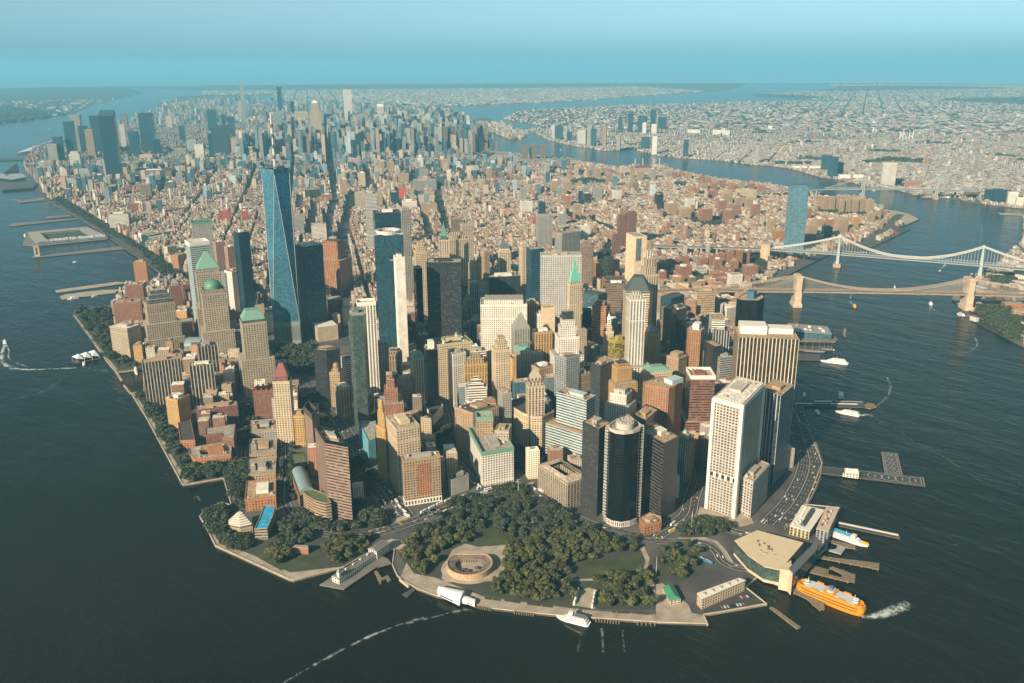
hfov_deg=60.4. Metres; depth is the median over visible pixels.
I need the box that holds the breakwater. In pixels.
[769,607,800,629]
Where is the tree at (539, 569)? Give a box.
[535,567,543,573]
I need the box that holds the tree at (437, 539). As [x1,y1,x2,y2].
[433,536,441,544]
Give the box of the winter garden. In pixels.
[184,337,201,348]
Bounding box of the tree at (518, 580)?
[515,577,522,584]
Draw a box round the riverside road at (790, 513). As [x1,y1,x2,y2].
[759,401,822,529]
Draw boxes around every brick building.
[179,318,194,334]
[593,262,600,277]
[666,350,687,381]
[726,272,742,286]
[1001,301,1023,308]
[1011,309,1023,314]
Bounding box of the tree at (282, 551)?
[280,548,286,556]
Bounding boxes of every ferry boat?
[831,528,868,546]
[835,409,860,416]
[838,391,843,398]
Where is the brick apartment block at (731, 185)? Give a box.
[727,182,735,190]
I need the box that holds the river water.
[0,83,1023,682]
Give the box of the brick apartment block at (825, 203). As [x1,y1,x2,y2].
[822,195,829,209]
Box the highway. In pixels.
[104,234,414,518]
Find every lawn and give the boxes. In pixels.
[76,307,141,369]
[138,398,222,480]
[201,513,372,571]
[254,552,282,569]
[288,557,318,566]
[402,492,654,609]
[477,508,528,545]
[513,445,540,471]
[580,554,642,574]
[656,545,705,581]
[680,528,723,536]
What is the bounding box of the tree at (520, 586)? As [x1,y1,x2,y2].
[514,583,523,591]
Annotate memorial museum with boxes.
[228,511,253,533]
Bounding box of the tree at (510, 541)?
[504,539,514,544]
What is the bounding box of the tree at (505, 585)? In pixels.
[502,581,509,591]
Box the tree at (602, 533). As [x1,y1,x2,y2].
[600,531,606,538]
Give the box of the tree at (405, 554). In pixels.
[402,549,410,558]
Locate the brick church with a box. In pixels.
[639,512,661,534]
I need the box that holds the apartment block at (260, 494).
[244,478,276,511]
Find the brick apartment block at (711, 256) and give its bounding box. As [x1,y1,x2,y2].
[707,253,716,265]
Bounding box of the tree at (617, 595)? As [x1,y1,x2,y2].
[613,591,624,600]
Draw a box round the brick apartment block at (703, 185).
[700,182,707,190]
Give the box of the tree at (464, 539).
[460,536,467,543]
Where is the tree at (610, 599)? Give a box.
[606,596,614,605]
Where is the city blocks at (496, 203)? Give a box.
[0,83,1023,499]
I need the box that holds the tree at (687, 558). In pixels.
[684,555,690,562]
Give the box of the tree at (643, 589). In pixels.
[639,586,647,591]
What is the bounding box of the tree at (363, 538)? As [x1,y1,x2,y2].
[357,534,367,542]
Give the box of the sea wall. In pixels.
[95,345,839,625]
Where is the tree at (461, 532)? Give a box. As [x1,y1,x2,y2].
[458,528,465,536]
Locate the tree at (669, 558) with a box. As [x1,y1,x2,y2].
[665,553,675,561]
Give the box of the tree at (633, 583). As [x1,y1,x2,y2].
[628,579,637,587]
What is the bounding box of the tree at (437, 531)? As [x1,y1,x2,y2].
[434,528,442,535]
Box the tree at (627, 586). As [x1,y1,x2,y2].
[623,584,631,590]
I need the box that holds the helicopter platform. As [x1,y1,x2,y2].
[881,452,902,475]
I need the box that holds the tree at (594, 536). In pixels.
[590,533,599,540]
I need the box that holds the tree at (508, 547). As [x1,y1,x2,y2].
[504,544,512,551]
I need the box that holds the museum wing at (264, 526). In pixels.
[254,505,275,539]
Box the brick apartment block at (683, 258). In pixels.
[679,254,688,263]
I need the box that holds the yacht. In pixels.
[821,358,847,364]
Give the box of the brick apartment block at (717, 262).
[713,257,722,269]
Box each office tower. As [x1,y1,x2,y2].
[47,144,59,160]
[52,136,64,160]
[68,151,82,167]
[69,115,81,151]
[84,129,96,157]
[119,124,127,146]
[120,114,128,128]
[142,288,184,350]
[166,116,172,126]
[170,113,175,123]
[184,238,210,330]
[186,139,196,151]
[191,219,214,259]
[194,144,204,159]
[195,251,229,336]
[200,279,235,353]
[221,270,229,310]
[224,268,240,311]
[228,138,236,152]
[237,102,241,111]
[238,307,275,397]
[239,82,246,122]
[273,107,281,129]
[294,110,307,121]
[295,241,327,336]
[310,100,321,138]
[314,345,340,401]
[329,362,343,406]
[343,89,351,120]
[356,114,367,126]
[357,132,360,157]
[363,138,367,151]
[373,209,401,326]
[374,227,403,347]
[377,104,383,118]
[385,412,420,494]
[389,347,402,377]
[409,350,425,406]
[418,155,422,166]
[426,258,462,337]
[450,217,461,233]
[460,222,473,261]
[468,131,474,152]
[476,410,492,436]
[486,272,518,294]
[491,335,510,402]
[497,386,511,423]
[498,241,510,272]
[511,312,529,353]
[519,245,528,296]
[525,367,544,446]
[526,246,543,309]
[532,327,552,362]
[540,251,581,323]
[541,304,554,332]
[545,387,595,468]
[550,309,583,372]
[554,352,579,417]
[580,240,593,285]
[581,415,610,516]
[590,358,613,418]
[600,314,613,356]
[602,416,644,526]
[608,359,637,410]
[619,290,648,384]
[622,274,652,335]
[641,423,678,518]
[642,375,683,434]
[643,324,660,363]
[669,302,686,353]
[677,428,694,483]
[680,367,715,432]
[686,321,704,366]
[704,376,765,518]
[708,313,724,339]
[712,327,729,352]
[731,320,798,443]
[732,289,764,355]
[759,379,793,484]
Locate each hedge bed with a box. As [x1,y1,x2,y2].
[485,597,500,600]
[504,599,520,602]
[527,602,552,607]
[612,611,629,613]
[633,611,648,614]
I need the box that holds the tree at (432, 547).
[426,543,435,554]
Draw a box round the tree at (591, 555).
[586,553,597,558]
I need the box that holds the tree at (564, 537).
[560,534,569,540]
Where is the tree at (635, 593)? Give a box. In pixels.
[629,590,638,598]
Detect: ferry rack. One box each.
[793,588,824,611]
[808,565,854,583]
[817,556,878,570]
[829,540,854,549]
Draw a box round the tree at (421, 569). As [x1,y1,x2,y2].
[416,566,426,574]
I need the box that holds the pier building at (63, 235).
[28,227,107,244]
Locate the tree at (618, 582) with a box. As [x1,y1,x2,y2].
[613,580,623,586]
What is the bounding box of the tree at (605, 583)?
[601,579,612,587]
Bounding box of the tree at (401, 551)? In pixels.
[397,549,404,556]
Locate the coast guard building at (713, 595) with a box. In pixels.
[697,578,745,609]
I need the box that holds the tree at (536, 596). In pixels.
[531,592,540,600]
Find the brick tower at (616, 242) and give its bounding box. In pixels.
[611,234,620,256]
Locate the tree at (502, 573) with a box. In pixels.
[498,571,506,577]
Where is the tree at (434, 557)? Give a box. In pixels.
[430,554,438,562]
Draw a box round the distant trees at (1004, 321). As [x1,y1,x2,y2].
[0,89,1023,498]
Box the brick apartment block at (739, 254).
[735,248,742,266]
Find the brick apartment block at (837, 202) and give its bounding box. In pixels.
[835,196,839,208]
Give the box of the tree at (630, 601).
[624,595,636,606]
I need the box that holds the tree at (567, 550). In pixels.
[564,546,571,553]
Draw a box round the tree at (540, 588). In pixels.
[535,583,543,592]
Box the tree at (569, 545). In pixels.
[567,543,575,548]
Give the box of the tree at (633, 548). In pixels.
[629,543,637,551]
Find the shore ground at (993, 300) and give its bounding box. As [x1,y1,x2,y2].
[506,83,1023,346]
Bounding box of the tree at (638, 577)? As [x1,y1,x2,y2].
[631,574,641,580]
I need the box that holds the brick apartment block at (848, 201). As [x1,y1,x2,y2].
[844,198,851,212]
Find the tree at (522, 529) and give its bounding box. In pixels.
[520,527,526,533]
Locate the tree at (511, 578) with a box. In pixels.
[506,574,513,582]
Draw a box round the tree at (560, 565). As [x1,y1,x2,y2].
[557,561,565,572]
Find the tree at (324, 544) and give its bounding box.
[320,541,330,550]
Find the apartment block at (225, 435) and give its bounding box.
[205,424,236,455]
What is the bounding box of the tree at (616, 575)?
[614,572,623,579]
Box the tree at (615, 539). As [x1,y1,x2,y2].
[612,536,619,543]
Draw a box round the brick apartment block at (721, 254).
[717,251,725,264]
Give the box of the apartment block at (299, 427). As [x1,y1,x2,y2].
[293,409,306,446]
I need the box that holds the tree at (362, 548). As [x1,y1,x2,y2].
[359,546,366,552]
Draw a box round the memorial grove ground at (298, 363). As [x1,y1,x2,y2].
[278,346,313,373]
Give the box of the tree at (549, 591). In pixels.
[546,589,554,598]
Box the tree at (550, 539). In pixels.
[546,536,557,542]
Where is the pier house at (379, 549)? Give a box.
[332,539,389,583]
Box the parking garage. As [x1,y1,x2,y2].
[408,409,423,440]
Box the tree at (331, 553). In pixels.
[327,549,337,557]
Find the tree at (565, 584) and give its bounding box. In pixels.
[561,581,569,588]
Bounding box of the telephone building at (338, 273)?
[322,239,353,295]
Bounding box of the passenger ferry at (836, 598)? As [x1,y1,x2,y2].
[796,578,865,615]
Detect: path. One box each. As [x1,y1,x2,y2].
[550,577,614,580]
[640,546,654,592]
[678,537,748,572]
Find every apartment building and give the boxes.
[293,213,304,233]
[311,223,326,242]
[321,193,332,202]
[336,169,346,183]
[340,178,347,195]
[354,191,365,210]
[358,171,365,187]
[365,191,376,250]
[376,161,383,172]
[377,189,382,205]
[387,161,393,174]
[390,191,398,203]
[398,172,408,183]
[399,186,406,197]
[402,199,416,207]
[413,178,436,190]
[418,194,433,204]
[421,202,436,214]
[436,175,446,187]
[439,158,450,170]
[447,170,450,182]
[486,167,492,178]
[604,385,636,420]
[656,291,669,319]
[767,217,775,229]
[769,204,778,211]
[805,223,817,233]
[806,207,811,218]
[814,217,823,227]
[821,225,832,236]
[826,218,833,225]
[833,217,848,232]
[850,215,859,227]
[866,211,875,222]
[875,209,881,219]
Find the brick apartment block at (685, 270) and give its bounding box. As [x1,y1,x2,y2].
[675,264,691,278]
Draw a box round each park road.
[368,479,521,537]
[529,481,704,542]
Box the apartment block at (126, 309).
[113,298,143,323]
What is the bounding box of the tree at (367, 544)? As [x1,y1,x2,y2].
[362,540,370,550]
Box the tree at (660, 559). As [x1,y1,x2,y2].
[652,556,664,563]
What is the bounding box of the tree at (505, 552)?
[502,549,509,556]
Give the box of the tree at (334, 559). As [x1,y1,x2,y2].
[330,555,340,564]
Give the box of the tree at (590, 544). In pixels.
[586,540,592,547]
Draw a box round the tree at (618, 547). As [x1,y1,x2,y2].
[614,545,622,553]
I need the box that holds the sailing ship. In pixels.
[799,343,824,351]
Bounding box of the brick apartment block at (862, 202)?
[858,197,865,211]
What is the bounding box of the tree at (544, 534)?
[540,530,546,538]
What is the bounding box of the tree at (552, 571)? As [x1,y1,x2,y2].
[547,568,554,573]
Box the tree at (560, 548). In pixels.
[555,543,564,551]
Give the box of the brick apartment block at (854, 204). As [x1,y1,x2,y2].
[851,198,859,212]
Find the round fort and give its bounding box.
[441,553,497,583]
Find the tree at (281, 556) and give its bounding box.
[273,553,283,562]
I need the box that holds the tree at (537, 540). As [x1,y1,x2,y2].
[532,538,542,543]
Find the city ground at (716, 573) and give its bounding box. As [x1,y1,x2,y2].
[22,95,919,625]
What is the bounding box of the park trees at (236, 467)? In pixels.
[77,306,734,549]
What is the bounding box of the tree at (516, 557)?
[512,554,519,560]
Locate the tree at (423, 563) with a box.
[420,560,428,567]
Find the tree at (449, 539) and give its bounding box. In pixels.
[443,535,453,544]
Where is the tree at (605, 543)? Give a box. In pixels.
[602,541,609,548]
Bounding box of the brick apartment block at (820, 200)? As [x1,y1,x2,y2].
[817,195,822,208]
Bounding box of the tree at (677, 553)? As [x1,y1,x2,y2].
[671,548,680,557]
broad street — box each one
[436,436,479,483]
[441,400,454,435]
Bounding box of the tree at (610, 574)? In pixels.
[605,570,614,578]
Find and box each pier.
[0,158,25,160]
[8,218,76,225]
[14,197,45,202]
[22,227,108,245]
[32,246,122,257]
[46,215,70,218]
[55,282,123,292]
[60,289,117,299]
[320,556,390,589]
[793,400,864,407]
[797,353,819,360]
[798,346,833,351]
[799,329,837,342]
[822,466,925,486]
[838,522,899,539]
[952,295,975,311]
[998,213,1022,215]
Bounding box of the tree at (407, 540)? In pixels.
[402,536,412,544]
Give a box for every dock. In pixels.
[374,570,390,583]
[402,588,415,597]
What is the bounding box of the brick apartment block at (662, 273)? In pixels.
[658,269,666,278]
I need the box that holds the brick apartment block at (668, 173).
[665,170,671,176]
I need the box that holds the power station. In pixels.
[635,165,650,172]
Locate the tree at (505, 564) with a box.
[503,560,510,569]
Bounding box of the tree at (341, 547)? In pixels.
[334,544,344,554]
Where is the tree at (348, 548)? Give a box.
[345,545,352,552]
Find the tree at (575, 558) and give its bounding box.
[572,553,581,561]
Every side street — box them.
[237,421,247,456]
[279,446,292,515]
[300,525,360,538]
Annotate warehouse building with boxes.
[138,230,164,240]
[687,129,700,132]
[713,130,729,134]
[767,263,781,269]
[792,165,820,168]
[838,174,862,178]
[1013,270,1023,278]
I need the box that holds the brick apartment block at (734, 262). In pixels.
[729,258,738,269]
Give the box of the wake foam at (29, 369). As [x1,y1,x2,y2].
[4,363,67,369]
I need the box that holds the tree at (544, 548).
[537,544,548,554]
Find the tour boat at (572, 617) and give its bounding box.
[556,610,590,626]
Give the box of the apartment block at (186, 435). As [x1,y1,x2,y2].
[178,418,194,449]
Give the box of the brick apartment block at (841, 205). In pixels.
[838,199,844,212]
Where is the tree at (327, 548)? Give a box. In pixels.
[323,546,330,552]
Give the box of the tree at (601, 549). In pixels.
[594,546,604,552]
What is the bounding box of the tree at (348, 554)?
[344,551,353,558]
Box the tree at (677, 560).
[673,557,684,564]
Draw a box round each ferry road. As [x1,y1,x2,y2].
[656,538,749,572]
[671,523,751,535]
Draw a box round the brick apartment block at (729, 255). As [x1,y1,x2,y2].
[725,249,734,263]
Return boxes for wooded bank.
[0,87,143,123]
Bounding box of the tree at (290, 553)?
[285,549,292,556]
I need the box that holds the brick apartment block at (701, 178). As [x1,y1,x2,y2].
[699,175,704,181]
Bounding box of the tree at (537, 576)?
[528,573,539,584]
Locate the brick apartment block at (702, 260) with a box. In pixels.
[698,256,706,264]
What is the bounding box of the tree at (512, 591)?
[508,588,519,596]
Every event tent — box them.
[438,586,464,605]
[461,596,469,603]
[467,597,475,606]
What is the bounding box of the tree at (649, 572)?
[644,569,654,576]
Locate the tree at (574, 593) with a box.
[569,589,578,597]
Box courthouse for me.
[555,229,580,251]
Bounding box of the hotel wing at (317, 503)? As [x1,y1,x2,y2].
[303,489,332,521]
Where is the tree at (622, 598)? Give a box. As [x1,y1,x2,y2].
[618,595,627,605]
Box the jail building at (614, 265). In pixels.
[610,258,619,275]
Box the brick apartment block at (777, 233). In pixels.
[772,229,784,239]
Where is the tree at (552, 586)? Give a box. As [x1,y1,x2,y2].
[546,582,555,589]
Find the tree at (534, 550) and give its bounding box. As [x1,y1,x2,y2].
[531,547,537,553]
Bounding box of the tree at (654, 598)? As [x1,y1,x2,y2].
[649,594,659,604]
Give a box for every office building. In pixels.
[26,154,39,160]
[38,161,43,166]
[43,161,54,170]
[49,176,60,181]
[66,178,76,185]
[79,168,88,173]
[108,211,131,229]
[109,322,141,356]
[123,161,141,168]
[125,184,131,193]
[128,201,150,211]
[133,167,175,179]
[140,154,153,159]
[140,183,152,196]
[165,181,175,188]
[173,148,187,154]
[174,165,186,173]
[218,210,231,223]
[221,155,234,160]
[241,209,247,219]
[326,295,342,321]
[334,381,352,418]
[341,354,351,391]
[396,374,413,410]
[401,451,441,505]
[430,331,472,400]
[447,231,468,285]
[447,347,465,407]
[455,400,498,454]
[464,352,487,393]
[465,346,485,357]
[465,375,486,400]
[466,279,480,314]
[468,423,513,486]
[478,280,486,297]
[480,295,526,373]
[494,423,511,442]
[510,354,515,380]
[511,397,553,450]
[513,344,531,377]
[527,298,538,340]
[530,361,552,382]
[535,309,540,327]
[579,368,589,393]
[582,289,604,307]
[582,308,591,328]
[586,352,599,362]
[587,341,598,353]
[605,280,625,315]
[634,403,657,427]
[639,363,672,387]
[660,292,683,318]
[660,305,671,345]
[696,287,715,315]
[703,340,722,375]
[716,350,731,380]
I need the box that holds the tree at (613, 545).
[610,542,617,551]
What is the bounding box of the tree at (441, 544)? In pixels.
[437,540,446,549]
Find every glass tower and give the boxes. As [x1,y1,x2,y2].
[63,121,77,158]
[77,125,87,152]
[89,115,102,153]
[98,110,123,178]
[128,131,140,156]
[138,112,156,152]
[153,138,161,153]
[178,126,185,142]
[206,109,217,130]
[207,133,213,156]
[210,125,229,155]
[221,115,225,124]
[227,116,235,136]
[276,87,282,109]
[290,101,294,113]
[325,114,329,126]
[352,140,356,157]
[392,116,401,124]
[440,111,444,121]
[555,125,562,138]
[567,132,571,140]
[590,129,596,145]
[618,117,622,130]
[628,112,633,132]
[638,116,646,132]
[641,137,650,148]
[650,109,655,127]
[658,117,667,129]
[683,140,688,156]
[820,154,832,169]
[827,156,838,177]
[837,162,843,174]
[983,188,992,201]
[991,188,1002,202]
[1000,189,1011,202]
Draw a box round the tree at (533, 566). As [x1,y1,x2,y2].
[529,562,536,571]
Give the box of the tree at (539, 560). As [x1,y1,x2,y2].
[533,556,542,566]
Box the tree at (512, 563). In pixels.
[507,561,515,568]
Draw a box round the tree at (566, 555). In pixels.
[562,553,568,562]
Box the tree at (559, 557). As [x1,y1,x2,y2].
[557,553,564,561]
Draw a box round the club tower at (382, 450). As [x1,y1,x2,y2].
[375,398,389,481]
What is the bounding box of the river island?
[476,118,527,139]
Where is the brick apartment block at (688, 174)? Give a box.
[685,172,691,177]
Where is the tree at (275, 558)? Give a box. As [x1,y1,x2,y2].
[269,555,280,564]
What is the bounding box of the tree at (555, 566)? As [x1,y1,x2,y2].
[550,563,559,571]
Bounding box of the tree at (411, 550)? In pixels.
[407,546,415,557]
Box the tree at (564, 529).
[562,527,569,533]
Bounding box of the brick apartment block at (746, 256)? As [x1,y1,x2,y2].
[742,249,750,263]
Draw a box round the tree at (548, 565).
[544,562,551,569]
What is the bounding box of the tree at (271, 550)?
[268,546,275,553]
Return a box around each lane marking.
[108,235,412,515]
[279,446,292,514]
[300,518,361,537]
[373,484,500,536]
[450,441,477,483]
[529,483,703,541]
[657,538,746,571]
[760,405,821,528]
[768,214,902,280]
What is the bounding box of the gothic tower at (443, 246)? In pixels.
[439,222,448,257]
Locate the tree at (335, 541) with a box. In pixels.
[332,538,340,544]
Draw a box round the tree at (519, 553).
[514,551,523,560]
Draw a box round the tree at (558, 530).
[552,527,562,533]
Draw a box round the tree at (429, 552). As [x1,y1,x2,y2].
[424,549,432,557]
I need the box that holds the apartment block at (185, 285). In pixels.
[181,281,190,305]
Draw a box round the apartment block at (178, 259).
[172,252,185,268]
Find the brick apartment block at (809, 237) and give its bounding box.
[804,233,816,241]
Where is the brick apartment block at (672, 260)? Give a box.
[664,256,678,270]
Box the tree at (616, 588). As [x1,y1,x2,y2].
[612,584,623,593]
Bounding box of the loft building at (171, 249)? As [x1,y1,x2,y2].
[163,245,176,258]
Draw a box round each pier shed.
[0,174,26,180]
[0,181,36,191]
[17,145,37,153]
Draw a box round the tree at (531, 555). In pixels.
[525,552,534,558]
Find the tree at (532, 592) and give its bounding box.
[528,588,537,599]
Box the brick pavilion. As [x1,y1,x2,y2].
[293,545,308,553]
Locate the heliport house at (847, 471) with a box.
[843,468,859,478]
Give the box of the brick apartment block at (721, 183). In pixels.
[718,180,725,187]
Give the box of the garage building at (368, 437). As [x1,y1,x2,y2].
[360,421,376,460]
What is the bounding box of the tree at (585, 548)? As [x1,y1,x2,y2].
[581,544,590,552]
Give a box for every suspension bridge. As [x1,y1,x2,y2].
[651,235,1023,278]
[658,273,1023,310]
[757,176,1022,199]
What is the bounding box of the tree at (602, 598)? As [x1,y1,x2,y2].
[597,594,605,604]
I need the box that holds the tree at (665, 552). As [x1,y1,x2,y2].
[663,549,671,554]
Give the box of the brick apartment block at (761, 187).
[756,184,765,190]
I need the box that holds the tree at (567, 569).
[563,566,571,573]
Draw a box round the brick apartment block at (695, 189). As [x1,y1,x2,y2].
[689,187,697,193]
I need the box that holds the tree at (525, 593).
[521,589,530,598]
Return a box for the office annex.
[738,458,769,517]
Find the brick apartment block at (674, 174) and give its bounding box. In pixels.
[672,172,677,177]
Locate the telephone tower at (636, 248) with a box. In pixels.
[625,232,646,280]
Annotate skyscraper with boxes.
[261,112,302,343]
[567,261,586,361]
[638,244,658,326]
[783,184,808,254]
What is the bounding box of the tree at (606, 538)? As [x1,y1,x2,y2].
[602,535,610,541]
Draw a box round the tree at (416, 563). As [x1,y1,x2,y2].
[410,560,419,569]
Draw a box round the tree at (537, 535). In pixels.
[532,532,542,539]
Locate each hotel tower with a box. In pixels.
[388,259,396,346]
[393,253,408,361]
[413,265,423,323]
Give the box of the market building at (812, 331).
[787,323,831,339]
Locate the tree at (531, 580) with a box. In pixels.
[528,577,535,583]
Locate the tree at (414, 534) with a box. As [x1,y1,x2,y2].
[410,531,419,538]
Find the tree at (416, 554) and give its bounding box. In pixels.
[411,551,421,559]
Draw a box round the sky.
[0,0,1023,87]
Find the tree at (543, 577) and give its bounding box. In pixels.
[539,573,550,580]
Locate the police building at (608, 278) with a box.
[602,276,626,288]
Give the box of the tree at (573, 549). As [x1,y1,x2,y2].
[570,546,577,553]
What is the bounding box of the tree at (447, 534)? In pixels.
[442,532,452,537]
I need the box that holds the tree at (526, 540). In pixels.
[522,538,530,544]
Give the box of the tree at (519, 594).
[513,589,521,596]
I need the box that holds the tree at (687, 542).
[683,538,691,547]
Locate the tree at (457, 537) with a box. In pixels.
[453,533,462,543]
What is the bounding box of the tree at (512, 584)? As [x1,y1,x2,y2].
[509,581,514,587]
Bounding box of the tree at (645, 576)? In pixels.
[641,573,649,582]
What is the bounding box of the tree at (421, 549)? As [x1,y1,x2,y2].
[416,545,424,555]
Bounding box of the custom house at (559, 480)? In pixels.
[537,458,580,507]
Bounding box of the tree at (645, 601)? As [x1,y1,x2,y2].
[642,595,651,605]
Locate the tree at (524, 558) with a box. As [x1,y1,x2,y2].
[521,554,528,561]
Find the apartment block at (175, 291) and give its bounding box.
[169,279,182,305]
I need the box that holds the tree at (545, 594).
[540,589,550,598]
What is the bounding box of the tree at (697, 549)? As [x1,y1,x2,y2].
[691,546,702,552]
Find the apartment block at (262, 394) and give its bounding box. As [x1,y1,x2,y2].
[252,383,273,417]
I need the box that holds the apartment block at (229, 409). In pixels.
[196,400,238,428]
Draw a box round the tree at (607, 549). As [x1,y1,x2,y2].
[604,546,610,551]
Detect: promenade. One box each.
[73,315,116,370]
[132,393,188,483]
[208,529,343,578]
[401,563,655,620]
[656,613,705,623]
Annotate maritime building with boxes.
[789,505,823,539]
[816,506,838,543]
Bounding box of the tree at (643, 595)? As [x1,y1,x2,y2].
[639,591,646,600]
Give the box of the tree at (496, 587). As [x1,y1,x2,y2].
[491,583,503,593]
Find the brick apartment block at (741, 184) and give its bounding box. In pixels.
[738,181,744,187]
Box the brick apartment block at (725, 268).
[720,264,734,272]
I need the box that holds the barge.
[864,402,876,408]
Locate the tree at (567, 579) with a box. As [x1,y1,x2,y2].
[561,577,571,583]
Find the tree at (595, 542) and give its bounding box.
[592,540,600,547]
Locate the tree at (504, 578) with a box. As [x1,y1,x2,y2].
[500,574,509,581]
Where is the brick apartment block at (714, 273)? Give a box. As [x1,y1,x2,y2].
[709,270,724,277]
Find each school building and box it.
[141,232,161,243]
[292,466,312,506]
[692,266,706,274]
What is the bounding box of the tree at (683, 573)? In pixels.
[676,568,688,578]
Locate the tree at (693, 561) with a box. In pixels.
[690,558,697,565]
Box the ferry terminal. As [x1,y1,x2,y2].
[734,530,819,594]
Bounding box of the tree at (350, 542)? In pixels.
[347,539,354,547]
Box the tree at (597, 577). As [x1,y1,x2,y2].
[592,573,602,584]
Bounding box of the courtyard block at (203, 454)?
[189,442,232,464]
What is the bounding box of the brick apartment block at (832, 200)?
[829,196,835,209]
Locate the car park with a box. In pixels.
[704,589,763,612]
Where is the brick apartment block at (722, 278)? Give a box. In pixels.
[716,275,726,286]
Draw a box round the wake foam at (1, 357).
[0,345,7,366]
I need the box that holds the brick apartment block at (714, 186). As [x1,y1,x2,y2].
[710,183,717,189]
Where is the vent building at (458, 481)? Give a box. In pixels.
[447,470,468,494]
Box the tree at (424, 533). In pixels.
[420,530,430,539]
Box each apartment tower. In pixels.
[133,259,149,282]
[142,355,182,404]
[189,360,216,406]
[196,341,219,371]
[213,240,225,270]
[224,244,236,269]
[233,229,255,312]
[272,362,294,443]
[303,400,317,460]
[315,426,352,520]
[348,307,371,432]
[356,298,379,403]
[377,339,389,391]
[380,373,403,425]
[399,206,413,299]
[413,241,427,317]
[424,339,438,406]
[468,260,477,278]
[476,260,480,279]
[479,249,489,281]
[520,187,526,199]
[520,199,532,211]
[522,145,527,159]
[528,216,535,223]
[530,144,536,159]
[536,213,552,248]
[538,201,545,213]
[540,144,545,158]
[550,179,560,190]
[552,125,555,138]
[557,212,565,225]
[562,187,566,194]
[563,181,571,190]
[563,226,579,230]
[564,126,567,139]
[564,194,569,205]
[573,203,580,220]
[577,130,586,143]
[578,190,582,203]
[580,223,589,239]
[583,192,589,202]
[587,125,592,145]
[591,299,609,351]
[592,185,602,199]
[594,167,600,177]
[602,127,606,148]
[606,172,611,181]
[608,335,624,358]
[612,189,621,199]
[616,136,620,150]
[617,213,626,246]
[619,166,624,174]
[626,210,636,232]
[630,164,634,177]
[636,170,642,179]
[642,122,646,132]
[648,210,668,216]
[650,168,655,179]
[651,124,657,133]
[652,136,657,154]
[654,193,663,208]
[664,201,677,214]
[678,207,691,217]
[685,197,694,207]
[698,207,712,221]
[707,189,717,197]
[717,199,726,211]
[721,191,732,202]
[722,208,734,223]
[730,203,740,215]
[734,196,742,206]
[735,188,756,198]
[744,197,753,208]
[750,202,760,214]
[754,144,760,162]
[845,162,852,171]
[880,162,897,185]
[903,180,922,187]
[937,177,944,181]
[964,188,978,196]
[992,181,1006,186]
[1006,191,1018,204]
[1015,197,1023,204]
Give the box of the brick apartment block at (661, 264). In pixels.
[655,260,668,271]
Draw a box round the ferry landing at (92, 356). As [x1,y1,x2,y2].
[72,350,99,362]
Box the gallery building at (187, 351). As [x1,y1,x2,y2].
[155,349,190,356]
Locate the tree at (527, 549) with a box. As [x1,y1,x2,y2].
[522,545,530,552]
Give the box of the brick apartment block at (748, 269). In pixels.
[741,263,758,275]
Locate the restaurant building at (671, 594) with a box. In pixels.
[662,585,680,604]
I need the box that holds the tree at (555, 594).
[550,591,559,597]
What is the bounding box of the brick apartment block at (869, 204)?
[865,198,874,213]
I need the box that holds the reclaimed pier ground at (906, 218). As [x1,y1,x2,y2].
[883,209,917,223]
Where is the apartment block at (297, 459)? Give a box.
[290,452,307,469]
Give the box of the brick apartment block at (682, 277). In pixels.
[669,274,684,281]
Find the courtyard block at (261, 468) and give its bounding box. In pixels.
[248,457,276,480]
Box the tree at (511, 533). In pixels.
[508,528,516,538]
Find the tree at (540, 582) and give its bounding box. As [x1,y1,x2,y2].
[535,580,543,587]
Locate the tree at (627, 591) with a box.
[623,589,631,596]
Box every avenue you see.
[295,196,302,207]
[305,202,317,237]
[325,140,338,189]
[326,195,336,237]
[338,224,350,305]
[343,197,350,235]
[364,173,368,189]
[396,189,402,206]
[410,173,431,237]
[434,190,449,232]
[435,179,443,208]
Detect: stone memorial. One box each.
[573,588,578,605]
[591,590,595,608]
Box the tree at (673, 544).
[669,541,677,547]
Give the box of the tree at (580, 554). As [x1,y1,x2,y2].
[576,551,585,558]
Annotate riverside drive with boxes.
[764,210,903,283]
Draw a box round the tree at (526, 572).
[523,569,532,575]
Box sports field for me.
[895,228,908,231]
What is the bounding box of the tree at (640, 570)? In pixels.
[636,564,643,574]
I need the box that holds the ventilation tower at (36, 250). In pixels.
[33,245,39,256]
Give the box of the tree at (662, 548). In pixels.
[658,545,665,551]
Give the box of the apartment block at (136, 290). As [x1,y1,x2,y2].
[125,282,146,302]
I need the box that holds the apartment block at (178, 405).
[165,392,192,429]
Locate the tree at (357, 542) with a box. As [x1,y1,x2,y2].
[353,539,362,548]
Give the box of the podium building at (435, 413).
[424,401,442,424]
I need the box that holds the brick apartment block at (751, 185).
[747,183,754,188]
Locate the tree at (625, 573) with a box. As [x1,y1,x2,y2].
[620,570,630,576]
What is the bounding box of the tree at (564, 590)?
[559,587,567,594]
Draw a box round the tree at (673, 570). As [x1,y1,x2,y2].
[667,567,678,575]
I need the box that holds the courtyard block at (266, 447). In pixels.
[249,437,277,458]
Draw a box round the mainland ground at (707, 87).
[120,83,745,105]
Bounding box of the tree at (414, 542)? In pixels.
[410,541,419,544]
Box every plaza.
[386,539,405,549]
[391,516,407,522]
[442,544,505,581]
[572,588,596,608]
[656,583,691,615]
[697,507,753,526]
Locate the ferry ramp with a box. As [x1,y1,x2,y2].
[826,546,845,554]
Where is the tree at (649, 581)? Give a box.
[646,578,653,584]
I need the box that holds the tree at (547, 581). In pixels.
[543,576,550,585]
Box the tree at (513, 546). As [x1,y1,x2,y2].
[509,543,518,552]
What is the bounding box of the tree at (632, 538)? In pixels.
[627,534,637,543]
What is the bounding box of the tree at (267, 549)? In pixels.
[264,545,273,554]
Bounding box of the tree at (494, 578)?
[492,576,498,582]

